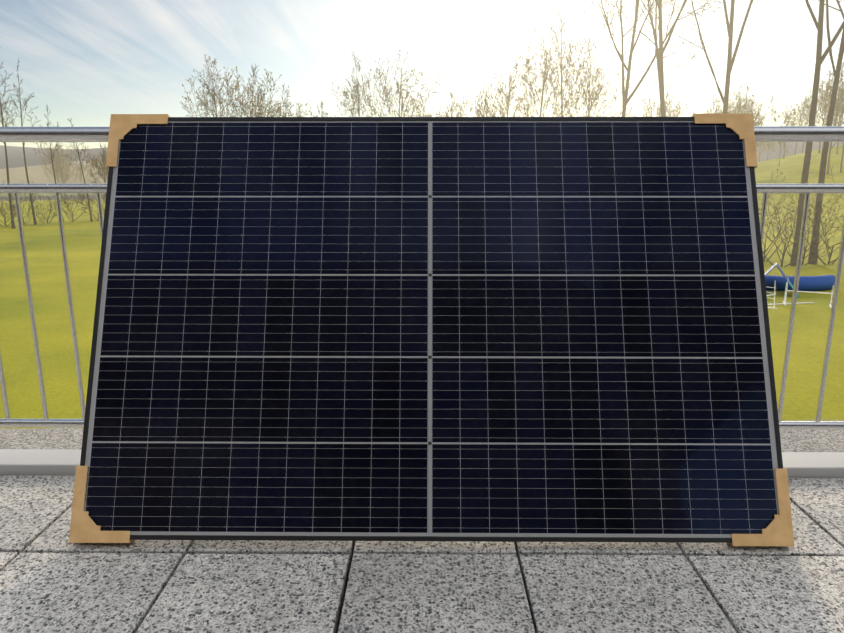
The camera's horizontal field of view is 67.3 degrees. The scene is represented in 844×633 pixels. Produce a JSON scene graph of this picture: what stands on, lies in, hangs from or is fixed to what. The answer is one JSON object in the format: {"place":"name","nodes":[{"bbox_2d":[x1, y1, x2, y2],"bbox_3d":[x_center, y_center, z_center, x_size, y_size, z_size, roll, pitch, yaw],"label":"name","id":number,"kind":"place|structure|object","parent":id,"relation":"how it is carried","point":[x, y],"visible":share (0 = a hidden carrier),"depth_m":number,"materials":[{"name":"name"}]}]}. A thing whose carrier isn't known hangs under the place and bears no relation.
{"place":"outdoors","nodes":[
{"label":"outdoors","id":0,"kind":"place"},
{"bbox_2d":[0,475,843,632],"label":"terrace tiles","id":1,"kind":"object","parent":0,"point":[53,579],"visible":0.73,"depth_m":1.41,"materials":[{"name":"grey stone"}]},
{"bbox_2d":[0,142,843,451],"bbox_3d":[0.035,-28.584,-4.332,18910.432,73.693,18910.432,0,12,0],"label":"ground","id":2,"kind":"structure","parent":0,"point":[84,252],"depth_m":19.24,"materials":[{"name":"green plant"}]},
{"bbox_2d":[0,62,15,228],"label":"tree","id":3,"kind":"object","parent":2,"relation":"on","point":[9,194],"visible":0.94,"depth_m":48.93,"materials":[{"name":"brown plant"}]},
{"bbox_2d":[0,195,28,225],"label":"shrub","id":4,"kind":"object","parent":2,"relation":"on","point":[5,218],"visible":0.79,"depth_m":52.28,"materials":[{"name":"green plant"}]},
{"bbox_2d":[1,58,39,224],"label":"tree","id":5,"kind":"object","parent":2,"relation":"on","point":[32,206],"visible":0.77,"depth_m":52.08,"materials":[{"name":"brown plant"}]},
{"bbox_2d":[0,180,42,224],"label":"shrub","id":6,"kind":"object","parent":2,"relation":"on","point":[29,207],"visible":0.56,"depth_m":53.73,"materials":[{"name":"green plant"}]},
{"bbox_2d":[30,106,63,221],"bbox_3d":[-33.317,-13.483,56.669,2.158,10.527,2.554,12,17,42],"label":"tree","id":7,"kind":"object","parent":2,"relation":"on","point":[50,149],"visible":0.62,"depth_m":56.39,"materials":[{"name":"brown plant"}]},
{"bbox_2d":[30,194,65,223],"bbox_3d":[-32.836,-9.427,55.732,2.903,3.016,2.880,0,12,0],"label":"shrub","id":8,"kind":"object","parent":2,"relation":"on","point":[50,204],"visible":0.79,"depth_m":55.54,"materials":[{"name":"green plant"}]},
{"bbox_2d":[38,148,75,198],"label":"tree","id":9,"kind":"object","parent":2,"relation":"on","point":[54,162],"visible":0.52,"depth_m":186.63,"materials":[{"name":"brown plant"}]},
{"bbox_2d":[46,154,71,196],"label":"tree","id":10,"kind":"object","parent":2,"relation":"on","point":[66,165],"visible":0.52,"depth_m":183.96,"materials":[{"name":"brown plant"}]},
{"bbox_2d":[40,142,81,196],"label":"tree","id":11,"kind":"object","parent":2,"relation":"on","point":[58,156],"visible":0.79,"depth_m":178.27,"materials":[{"name":"brown plant"}]},
{"bbox_2d":[49,193,95,221],"bbox_3d":[-31.553,-10.035,56.793,4.103,3.754,4.132,0,12,0],"label":"shrub","id":12,"kind":"object","parent":2,"relation":"on","point":[69,204],"visible":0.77,"depth_m":57.26,"materials":[{"name":"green plant"}]},
{"bbox_2d":[63,117,92,221],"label":"tree","id":13,"kind":"object","parent":2,"relation":"on","point":[78,157],"visible":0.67,"depth_m":56.64,"materials":[{"name":"brown plant"}]},
{"bbox_2d":[68,159,92,198],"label":"tree","id":14,"kind":"object","parent":2,"relation":"on","point":[80,172],"visible":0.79,"depth_m":195.97,"materials":[{"name":"brown plant"}]},
{"bbox_2d":[78,193,105,220],"bbox_3d":[-30.405,-10.315,59.124,2.998,3.312,3.700,0,12,0],"label":"shrub","id":15,"kind":"object","parent":2,"relation":"on","point":[83,195],"visible":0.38,"depth_m":58.51,"materials":[{"name":"brown plant"}]},
{"bbox_2d":[83,143,107,182],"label":"tree","id":16,"kind":"object","parent":2,"relation":"on","point":[99,160],"visible":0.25,"depth_m":228.78,"materials":[{"name":"brown plant"}]},
{"bbox_2d":[84,143,108,199],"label":"tree","id":17,"kind":"object","parent":2,"relation":"on","point":[94,164],"visible":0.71,"depth_m":60.92,"materials":[{"name":"brown plant"}]},
{"bbox_2d":[181,54,256,116],"bbox_3d":[-19.512,-16.977,60.991,7.846,15.569,7.398,7,14,30],"label":"tree","id":18,"kind":"object","parent":2,"relation":"on","point":[213,98],"visible":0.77,"depth_m":59.55,"materials":[{"name":"brown plant"}]},
{"bbox_2d":[220,63,285,116],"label":"tree","id":19,"kind":"object","parent":2,"relation":"on","point":[255,99],"visible":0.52,"depth_m":61.38,"materials":[{"name":"brown plant"}]},
{"bbox_2d":[237,88,284,116],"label":"tree","id":20,"kind":"object","parent":2,"relation":"on","point":[263,114],"visible":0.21,"depth_m":69.11,"materials":[{"name":"brown plant"}]},
{"bbox_2d":[265,83,310,116],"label":"tree","id":21,"kind":"object","parent":2,"relation":"on","point":[286,109],"visible":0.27,"depth_m":64.64,"materials":[{"name":"brown plant"}]},
{"bbox_2d":[303,101,328,116],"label":"tree","id":22,"kind":"object","parent":2,"relation":"on","point":[325,113],"visible":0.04,"depth_m":67.29,"materials":[{"name":"brown plant"}]},
{"bbox_2d":[332,51,397,116],"bbox_3d":[-5.437,-17.910,63.545,7.039,16.298,7.959,-9,15,-35],"label":"tree","id":23,"kind":"object","parent":2,"relation":"on","point":[356,92],"visible":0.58,"depth_m":62.02,"materials":[{"name":"brown plant"}]},
{"bbox_2d":[366,50,442,116],"bbox_3d":[-1.982,-17.619,62.259,7.970,16.259,7.829,0,12,-2],"label":"tree","id":24,"kind":"object","parent":2,"relation":"on","point":[387,100],"visible":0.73,"depth_m":60.61,"materials":[{"name":"brown plant"}]},
{"bbox_2d":[405,92,452,116],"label":"tree","id":25,"kind":"object","parent":2,"relation":"on","point":[424,110],"visible":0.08,"depth_m":69.65,"materials":[{"name":"brown plant"}]},
{"bbox_2d":[435,91,465,116],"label":"tree","id":26,"kind":"object","parent":2,"relation":"on","point":[451,108],"visible":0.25,"depth_m":67.15,"materials":[{"name":"brown plant"}]},
{"bbox_2d":[452,81,503,116],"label":"tree","id":27,"kind":"object","parent":2,"relation":"on","point":[484,108],"visible":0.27,"depth_m":67.13,"materials":[{"name":"brown plant"}]},
{"bbox_2d":[466,66,541,116],"bbox_3d":[7.937,-16.246,59.929,7.558,14.397,6.954,0,12,0],"label":"tree","id":28,"kind":"object","parent":2,"relation":"on","point":[506,100],"visible":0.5,"depth_m":58.21,"materials":[{"name":"brown plant"}]},
{"bbox_2d":[484,24,583,116],"bbox_3d":[9.190,-16.427,54.948,8.140,16.779,7.491,7,14,29],"label":"tree","id":29,"kind":"object","parent":2,"relation":"on","point":[535,78],"visible":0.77,"depth_m":53.72,"materials":[{"name":"brown plant"}]},
{"bbox_2d":[500,3,617,116],"bbox_3d":[10.878,-16.079,51.354,8.689,17.565,6.785,-2,12,-10],"label":"tree","id":30,"kind":"object","parent":2,"relation":"on","point":[567,73],"visible":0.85,"depth_m":50.92,"materials":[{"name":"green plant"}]},
{"bbox_2d":[552,42,634,116],"bbox_3d":[14.720,-16.022,55.502,6.651,15.666,8.082,2,12,8],"label":"tree","id":31,"kind":"object","parent":2,"relation":"on","point":[593,85],"visible":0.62,"depth_m":54.68,"materials":[{"name":"brown plant"}]},
{"bbox_2d":[626,105,646,116],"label":"tree","id":32,"kind":"object","parent":2,"relation":"on","point":[628,115],"visible":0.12,"depth_m":115.86,"materials":[{"name":"brown plant"}]},
{"bbox_2d":[569,0,722,116],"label":"tree","id":33,"kind":"object","parent":2,"relation":"on","point":[625,99],"visible":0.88,"depth_m":41.94,"materials":[{"name":"brown plant"}]},
{"bbox_2d":[636,96,681,116],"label":"tree","id":34,"kind":"object","parent":2,"relation":"on","point":[656,111],"visible":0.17,"depth_m":123.72,"materials":[{"name":"brown plant"}]},
{"bbox_2d":[602,0,729,116],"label":"tree","id":35,"kind":"object","parent":2,"relation":"on","point":[659,55],"visible":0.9,"depth_m":38.04,"materials":[{"name":"brown plant"}]},
{"bbox_2d":[638,80,693,116],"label":"tree","id":36,"kind":"object","parent":2,"relation":"on","point":[659,112],"visible":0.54,"depth_m":110.88,"materials":[{"name":"brown plant"}]},
{"bbox_2d":[639,0,752,113],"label":"tree","id":37,"kind":"object","parent":2,"relation":"on","point":[730,63],"visible":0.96,"depth_m":34.17,"materials":[{"name":"brown plant"}]},
{"bbox_2d":[687,93,731,114],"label":"tree","id":38,"kind":"object","parent":2,"relation":"on","point":[716,109],"visible":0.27,"depth_m":112.25,"materials":[{"name":"brown plant"}]},
{"bbox_2d":[717,84,766,120],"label":"tree","id":39,"kind":"object","parent":2,"relation":"on","point":[742,101],"visible":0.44,"depth_m":131.69,"materials":[{"name":"brown plant"}]},
{"bbox_2d":[728,86,781,125],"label":"tree","id":40,"kind":"object","parent":2,"relation":"on","point":[745,104],"visible":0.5,"depth_m":121.68,"materials":[{"name":"brown plant"}]},
{"bbox_2d":[737,99,782,146],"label":"tree","id":41,"kind":"object","parent":2,"relation":"on","point":[756,122],"visible":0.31,"depth_m":108.95,"materials":[{"name":"brown plant"}]},
{"bbox_2d":[756,142,768,161],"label":"tree","id":42,"kind":"object","parent":2,"relation":"on","point":[759,154],"visible":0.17,"depth_m":173.50,"materials":[{"name":"brown plant"}]},
{"bbox_2d":[760,142,773,159],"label":"tree","id":43,"kind":"object","parent":2,"relation":"on","point":[763,145],"visible":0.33,"depth_m":164.08,"materials":[{"name":"brown plant"}]},
{"bbox_2d":[767,281,776,308],"bbox_3d":[9.941,-0.606,18.788,1.300,0.852,0.600,-8,15,-34],"label":"agility hurdle","id":44,"kind":"object","parent":2,"relation":"on","point":[774,294],"visible":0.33,"depth_m":19.00,"materials":[{"name":"white plastic"}]},
{"bbox_2d":[756,181,794,261],"bbox_3d":[15.653,-4.196,28.940,3.273,3.932,3.438,0,12,0],"label":"shrub","id":45,"kind":"object","parent":2,"relation":"on","point":[773,231],"visible":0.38,"depth_m":28.86,"materials":[{"name":"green plant"}]},
{"bbox_2d":[767,123,790,166],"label":"tree","id":46,"kind":"object","parent":2,"relation":"on","point":[780,146],"visible":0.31,"depth_m":128.89,"materials":[{"name":"brown plant"}]},
{"bbox_2d":[764,263,798,296],"bbox_3d":[11.806,-1.257,21.240,1.532,1.012,0.800,7,14,28],"label":"agility a-frame","id":47,"kind":"object","parent":2,"relation":"on","point":[780,270],"visible":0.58,"depth_m":21.03,"materials":[{"name":"white metal"}]},
{"bbox_2d":[771,101,806,158],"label":"tree","id":48,"kind":"object","parent":2,"relation":"on","point":[787,116],"visible":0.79,"depth_m":143.85,"materials":[{"name":"brown plant"}]},
{"bbox_2d":[767,302,813,304],"bbox_3d":[10.725,-0.368,19.568,3.200,0.040,0.040,-2,13,-11],"label":"agility pole","id":49,"kind":"object","parent":2,"relation":"on","point":[790,303],"visible":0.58,"depth_m":19.68,"materials":[{"name":"white plastic"}]},
{"bbox_2d":[765,274,834,290],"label":"agility tunnel","id":50,"kind":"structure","parent":2,"relation":"on","point":[817,283],"depth_m":21.73,"materials":[{"name":"blue fabric"}]},
{"bbox_2d":[758,165,843,266],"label":"shrub","id":51,"kind":"object","parent":2,"relation":"on","point":[785,230],"visible":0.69,"depth_m":27.15,"materials":[{"name":"brown plant"}]},
{"bbox_2d":[786,96,816,154],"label":"tree","id":52,"kind":"object","parent":2,"relation":"on","point":[803,108],"visible":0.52,"depth_m":164.95,"materials":[{"name":"brown plant"}]},
{"bbox_2d":[768,194,843,264],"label":"shrub","id":53,"kind":"object","parent":2,"relation":"on","point":[803,256],"visible":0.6,"depth_m":27.68,"materials":[{"name":"brown plant"}]},
{"bbox_2d":[783,278,833,307],"bbox_3d":[11.855,-0.751,19.399,1.300,0.852,0.600,6,14,25],"label":"agility hurdle","id":54,"kind":"object","parent":2,"relation":"on","point":[784,301],"visible":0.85,"depth_m":19.38,"materials":[{"name":"white plastic"}]},
{"bbox_2d":[790,88,827,152],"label":"tree","id":55,"kind":"object","parent":2,"relation":"on","point":[805,111],"visible":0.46,"depth_m":169.68,"materials":[{"name":"brown plant"}]},
{"bbox_2d":[775,194,843,264],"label":"shrub","id":56,"kind":"object","parent":2,"relation":"on","point":[829,254],"visible":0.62,"depth_m":27.70,"materials":[{"name":"brown plant"}]},
{"bbox_2d":[790,0,843,265],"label":"tree","id":57,"kind":"object","parent":2,"relation":"on","point":[820,57],"visible":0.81,"depth_m":26.19,"materials":[{"name":"brown plant"}]},
{"bbox_2d":[790,0,843,19],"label":"tree","id":58,"kind":"object","parent":2,"relation":"on","point":[840,8],"visible":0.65,"depth_m":28.06,"materials":[{"name":"brown plant"}]},
{"bbox_2d":[803,72,842,152],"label":"tree","id":59,"kind":"object","parent":2,"relation":"on","point":[821,96],"visible":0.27,"depth_m":138.62,"materials":[{"name":"brown plant"}]},
{"bbox_2d":[805,62,843,173],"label":"tree","id":60,"kind":"object","parent":2,"relation":"on","point":[836,109],"visible":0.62,"depth_m":104.00,"materials":[{"name":"brown plant"}]},
{"bbox_2d":[808,0,843,263],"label":"tree","id":61,"kind":"object","parent":2,"relation":"on","point":[822,171],"visible":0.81,"depth_m":27.23,"materials":[{"name":"brown plant"}]},
{"bbox_2d":[816,91,843,125],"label":"tree","id":62,"kind":"object","parent":2,"relation":"on","point":[828,108],"visible":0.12,"depth_m":164.04,"materials":[{"name":"beige plant"}]},
{"bbox_2d":[822,97,843,172],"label":"tree","id":63,"kind":"object","parent":2,"relation":"on","point":[841,105],"visible":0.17,"depth_m":105.92,"materials":[{"name":"brown plant"}]},
{"bbox_2d":[822,87,843,153],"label":"tree","id":64,"kind":"object","parent":2,"relation":"on","point":[833,116],"visible":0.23,"depth_m":129.87,"materials":[{"name":"brown plant"}]},
{"bbox_2d":[0,0,843,148],"label":"sky","id":65,"kind":"structure","parent":0,"point":[86,61],"materials":[{"name":"white"}]},
{"bbox_3d":[0.014,2.714,-0.016,7.900,3.060,4.900,0,12,0],"label":"house lower storey","id":66,"kind":"object","parent":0,"visible":0},
{"bbox_2d":[336,541,516,632],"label":"joint","id":67,"kind":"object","parent":66,"relation":"on","point":[350,562],"depth_m":1.43,"materials":[{"name":"black"}]},
{"bbox_2d":[0,449,843,477],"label":"curb","id":68,"kind":"structure","parent":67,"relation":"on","point":[54,462],"depth_m":1.93,"materials":[{"name":"grey concrete"}]},
{"bbox_2d":[0,126,843,429],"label":"railing","id":69,"kind":"object","parent":68,"relation":"on","point":[760,132],"visible":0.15,"depth_m":1.84,"materials":[{"name":"silver metal"}]},
{"bbox_2d":[69,114,793,545],"bbox_3d":[0.021,0.002,1.649,1.752,1.122,0.038,0,-10,0],"label":"solar panel","id":70,"kind":"object","parent":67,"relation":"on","point":[431,328],"visible":1,"depth_m":1.63,"materials":[{"name":"black"}]}
]}

